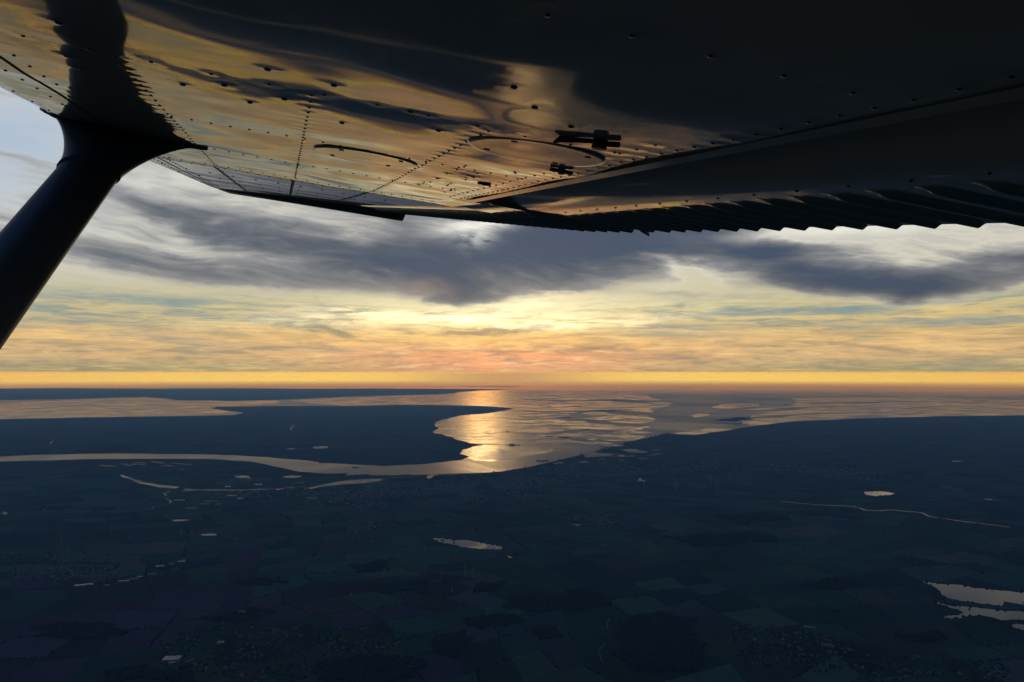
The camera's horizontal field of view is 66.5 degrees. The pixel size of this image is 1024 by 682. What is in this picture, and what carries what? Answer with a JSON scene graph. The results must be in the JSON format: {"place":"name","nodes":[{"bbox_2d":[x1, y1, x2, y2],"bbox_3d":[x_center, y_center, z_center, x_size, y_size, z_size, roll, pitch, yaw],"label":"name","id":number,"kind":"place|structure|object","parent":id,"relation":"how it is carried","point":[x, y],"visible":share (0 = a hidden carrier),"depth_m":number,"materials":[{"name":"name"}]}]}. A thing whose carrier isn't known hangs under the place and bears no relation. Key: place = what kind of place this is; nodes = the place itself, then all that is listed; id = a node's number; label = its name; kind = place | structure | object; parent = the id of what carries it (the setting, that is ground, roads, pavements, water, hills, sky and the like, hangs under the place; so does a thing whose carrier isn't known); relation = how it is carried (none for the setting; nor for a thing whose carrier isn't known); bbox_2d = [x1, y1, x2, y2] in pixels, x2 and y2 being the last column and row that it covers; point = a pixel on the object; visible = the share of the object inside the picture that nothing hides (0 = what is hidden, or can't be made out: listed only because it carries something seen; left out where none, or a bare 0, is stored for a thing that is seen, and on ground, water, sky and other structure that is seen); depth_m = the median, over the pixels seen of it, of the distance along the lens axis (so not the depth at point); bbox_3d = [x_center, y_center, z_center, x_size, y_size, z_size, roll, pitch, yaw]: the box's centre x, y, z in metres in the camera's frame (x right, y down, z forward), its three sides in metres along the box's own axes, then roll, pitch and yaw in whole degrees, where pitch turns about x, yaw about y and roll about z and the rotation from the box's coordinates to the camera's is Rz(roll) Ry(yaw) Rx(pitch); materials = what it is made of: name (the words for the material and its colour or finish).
{"place":"outdoors","nodes":[
{"label":"outdoors","id":0,"kind":"place"},
{"bbox_2d":[0,398,281,418],"bbox_3d":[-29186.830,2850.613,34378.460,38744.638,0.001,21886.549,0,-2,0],"label":"tidal flat","id":1,"kind":"structure","parent":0,"point":[119,407],"depth_m":32692.85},
{"bbox_2d":[0,388,501,400],"bbox_3d":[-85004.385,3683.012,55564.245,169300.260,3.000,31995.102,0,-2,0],"label":"shore","id":2,"kind":"structure","parent":0,"point":[232,394],"depth_m":53613.75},
{"bbox_2d":[0,405,512,465],"bbox_3d":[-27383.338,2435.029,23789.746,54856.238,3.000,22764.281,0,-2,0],"label":"peninsula","id":3,"kind":"object","parent":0,"point":[384,435],"visible":0.99,"depth_m":18629.39},
{"bbox_2d":[284,475,300,477],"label":"pond","id":4,"kind":"structure","parent":0,"point":[292,476],"depth_m":11156.84,"materials":[{"name":"black liquid"}]},
{"bbox_2d":[312,446,327,448],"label":"pond","id":5,"kind":"structure","parent":0,"point":[319,447],"depth_m":15423.43,"materials":[{"name":"black liquid"}]},
{"bbox_2d":[433,538,502,548],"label":"lake","id":6,"kind":"structure","parent":0,"point":[469,544],"depth_m":6767.25,"materials":[{"name":"black liquid"}]},
{"bbox_2d":[292,391,671,444],"bbox_3d":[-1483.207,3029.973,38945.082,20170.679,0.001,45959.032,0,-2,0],"label":"tidal flat","id":7,"kind":"structure","parent":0,"point":[466,428],"depth_m":28003.78,"materials":[{"name":"beige liquid"}]},
{"bbox_2d":[478,386,516,386],"bbox_3d":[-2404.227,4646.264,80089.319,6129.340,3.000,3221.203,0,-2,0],"label":"sand spit","id":8,"kind":"structure","parent":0,"point":[497,386],"depth_m":78915.47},
{"bbox_2d":[460,445,553,460],"bbox_3d":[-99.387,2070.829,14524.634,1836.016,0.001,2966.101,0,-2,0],"label":"tidal flat","id":9,"kind":"structure","parent":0,"point":[490,452],"depth_m":14674.13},
{"bbox_2d":[0,0,1023,348],"bbox_3d":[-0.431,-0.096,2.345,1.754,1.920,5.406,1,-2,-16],"label":"airplane","id":10,"kind":"object","parent":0,"point":[642,116],"visible":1,"depth_m":0.93,"materials":[{"name":"paint"}]},
{"bbox_2d":[0,465,1023,681],"bbox_3d":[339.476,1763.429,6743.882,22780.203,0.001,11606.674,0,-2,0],"label":"farm fields","id":11,"kind":"structure","parent":0,"point":[912,618],"depth_m":6163.69,"materials":[{"name":"green plant"}]},
{"bbox_2d":[0,415,1023,681],"bbox_3d":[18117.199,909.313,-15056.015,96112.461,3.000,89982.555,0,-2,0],"label":"mainland","id":12,"kind":"structure","parent":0,"point":[984,447],"depth_m":11273.34,"materials":[{"name":"green plant"}]},
{"bbox_2d":[74,584,85,586],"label":"warehouse","id":13,"kind":"structure","parent":12,"relation":"on","point":[80,585],"depth_m":5440.96,"materials":[{"name":"grey"}]},
{"bbox_2d":[120,474,178,487],"bbox_3d":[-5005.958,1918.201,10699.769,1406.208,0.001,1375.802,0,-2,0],"label":"old river arm","id":14,"kind":"object","parent":12,"relation":"in","point":[151,484],"visible":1,"depth_m":10365.80},
{"bbox_2d":[161,655,181,661],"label":"warehouse","id":15,"kind":"structure","parent":12,"relation":"on","point":[176,658],"depth_m":4051.13,"materials":[{"name":"grey"}]},
{"bbox_2d":[189,487,294,490],"bbox_3d":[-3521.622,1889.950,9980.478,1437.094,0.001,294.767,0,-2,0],"label":"old river arm","id":16,"kind":"object","parent":12,"relation":"in","point":[240,490],"visible":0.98,"depth_m":9925.95},
{"bbox_2d":[309,479,381,488],"bbox_3d":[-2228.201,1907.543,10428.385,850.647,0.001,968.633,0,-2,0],"label":"harbour basin","id":17,"kind":"object","parent":12,"relation":"in","point":[354,481],"visible":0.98,"depth_m":10552.85,"materials":[{"name":"black liquid"}]},
{"bbox_2d":[178,457,736,511],"bbox_3d":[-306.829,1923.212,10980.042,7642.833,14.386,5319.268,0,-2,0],"label":"city roofs","id":18,"kind":"structure","parent":12,"relation":"on","point":[422,504],"depth_m":9772.02,"materials":[{"name":"grey"}]},
{"bbox_2d":[31,490,1023,681],"bbox_3d":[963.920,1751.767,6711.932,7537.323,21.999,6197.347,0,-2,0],"label":"woods","id":19,"kind":"object","parent":12,"relation":"on","point":[631,652],"visible":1,"depth_m":4472.56,"materials":[{"name":"green plant"}]},
{"bbox_2d":[584,452,624,456],"bbox_3d":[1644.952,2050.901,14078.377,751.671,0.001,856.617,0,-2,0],"label":"harbour basin","id":20,"kind":"object","parent":12,"relation":"in","point":[598,454],"visible":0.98,"depth_m":14120.03,"materials":[{"name":"black liquid"}]},
{"bbox_2d":[821,643,833,647],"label":"warehouse","id":21,"kind":"structure","parent":12,"relation":"on","point":[828,645],"depth_m":4257.68,"materials":[{"name":"grey"}]},
{"bbox_2d":[782,501,1004,526],"bbox_3d":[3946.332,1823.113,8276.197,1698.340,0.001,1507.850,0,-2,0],"label":"creek","id":22,"kind":"structure","parent":12,"relation":"in","point":[897,510],"depth_m":8425.10,"materials":[{"name":"black liquid"}]},
{"bbox_2d":[0,385,1023,474],"bbox_3d":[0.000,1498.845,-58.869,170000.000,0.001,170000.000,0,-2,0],"label":"sea","id":23,"kind":"structure","parent":0,"point":[687,402],"depth_m":35699.11,"materials":[{"name":"liquid"}]},
{"bbox_2d":[0,87,1023,387],"label":"sky","id":24,"kind":"structure","parent":0,"point":[176,279],"materials":[{"name":"grey"}]},
{"bbox_2d":[477,429,615,434],"bbox_3d":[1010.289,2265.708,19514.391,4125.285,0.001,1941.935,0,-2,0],"label":"tidal creek","id":25,"kind":"structure","parent":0,"point":[579,430],"depth_m":19243.19,"materials":[{"name":"black liquid"}]},
{"bbox_2d":[497,436,601,441],"bbox_3d":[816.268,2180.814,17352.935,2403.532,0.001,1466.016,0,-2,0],"label":"tidal creek","id":26,"kind":"structure","parent":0,"point":[577,439],"depth_m":17257.40,"materials":[{"name":"black liquid"}]},
{"bbox_2d":[566,441,582,442],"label":"tidal flat","id":27,"kind":"structure","parent":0,"point":[574,441],"depth_m":16650.38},
{"bbox_2d":[497,417,657,426],"bbox_3d":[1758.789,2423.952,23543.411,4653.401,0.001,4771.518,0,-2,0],"label":"tidal creek","id":28,"kind":"structure","parent":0,"point":[606,422],"depth_m":23490.90,"materials":[{"name":"black liquid"}]},
{"bbox_2d":[569,410,597,416],"bbox_3d":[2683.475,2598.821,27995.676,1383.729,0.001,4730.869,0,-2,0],"label":"tidal creek","id":29,"kind":"structure","parent":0,"point":[577,414],"depth_m":27329.93,"materials":[{"name":"black liquid"}]},
{"bbox_2d":[518,410,662,414],"bbox_3d":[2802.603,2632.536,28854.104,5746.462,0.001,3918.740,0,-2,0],"label":"tidal creek","id":30,"kind":"structure","parent":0,"point":[624,412],"depth_m":29388.27,"materials":[{"name":"black liquid"}]},
{"bbox_2d":[522,399,660,402],"bbox_3d":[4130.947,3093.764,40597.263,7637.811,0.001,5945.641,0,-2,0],"label":"tidal creek","id":31,"kind":"structure","parent":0,"point":[629,401],"depth_m":40600.18,"materials":[{"name":"black liquid"}]},
{"bbox_2d":[580,442,613,444],"bbox_3d":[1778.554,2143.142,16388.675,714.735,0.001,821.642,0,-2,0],"label":"tidal flat","id":32,"kind":"structure","parent":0,"point":[595,443],"depth_m":16298.60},
{"bbox_2d":[598,435,649,440],"bbox_3d":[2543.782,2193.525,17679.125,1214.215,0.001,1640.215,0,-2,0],"label":"tidal flat","id":33,"kind":"structure","parent":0,"point":[621,438],"depth_m":17514.45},
{"bbox_2d":[621,449,638,450],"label":"pond","id":34,"kind":"structure","parent":0,"point":[630,449],"depth_m":15027.11,"materials":[{"name":"black liquid"}]},
{"bbox_2d":[612,431,651,433],"bbox_3d":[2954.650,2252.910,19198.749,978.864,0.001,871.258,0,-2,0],"label":"tidal flat","id":35,"kind":"structure","parent":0,"point":[626,432],"depth_m":19238.06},
{"bbox_2d":[691,413,709,416],"bbox_3d":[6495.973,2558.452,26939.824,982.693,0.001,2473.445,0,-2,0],"label":"tidal flat","id":36,"kind":"structure","parent":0,"point":[698,415],"depth_m":26726.02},
{"bbox_2d":[712,403,758,408],"bbox_3d":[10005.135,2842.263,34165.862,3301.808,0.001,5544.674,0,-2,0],"label":"tidal flat","id":37,"kind":"structure","parent":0,"point":[733,405],"depth_m":34625.47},
{"bbox_2d":[711,411,938,420],"bbox_3d":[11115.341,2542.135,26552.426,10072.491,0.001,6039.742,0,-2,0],"label":"tidal creek","id":38,"kind":"structure","parent":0,"point":[772,416],"depth_m":26706.41,"materials":[{"name":"black liquid"}]},
{"bbox_2d":[691,406,968,428],"bbox_3d":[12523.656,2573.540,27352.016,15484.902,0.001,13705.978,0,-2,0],"label":"tidal creek","id":39,"kind":"structure","parent":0,"point":[731,424],"depth_m":25541.05,"materials":[{"name":"black liquid"}]},
{"bbox_2d":[674,397,1023,434],"bbox_3d":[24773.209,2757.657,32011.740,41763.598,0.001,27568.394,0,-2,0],"label":"tidal flat","id":40,"kind":"structure","parent":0,"point":[978,408],"depth_m":30964.57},
{"bbox_2d":[864,491,893,495],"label":"lake","id":41,"kind":"structure","parent":0,"point":[874,493],"depth_m":9600.06,"materials":[{"name":"beige liquid"}]},
{"bbox_2d":[807,401,976,403],"bbox_3d":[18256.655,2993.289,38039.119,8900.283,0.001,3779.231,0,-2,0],"label":"tidal creek","id":42,"kind":"structure","parent":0,"point":[867,402],"depth_m":37966.61,"materials":[{"name":"black liquid"}]},
{"bbox_2d":[922,581,1023,605],"bbox_3d":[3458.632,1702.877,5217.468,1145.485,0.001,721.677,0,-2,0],"label":"lake","id":43,"kind":"structure","parent":0,"point":[975,595],"depth_m":5248.79,"materials":[{"name":"black liquid"}]},
{"bbox_2d":[932,599,1023,629],"bbox_3d":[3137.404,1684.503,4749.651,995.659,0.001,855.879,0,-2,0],"label":"lake","id":44,"kind":"structure","parent":0,"point":[999,614],"depth_m":4836.41,"materials":[{"name":"black liquid"}]}
]}

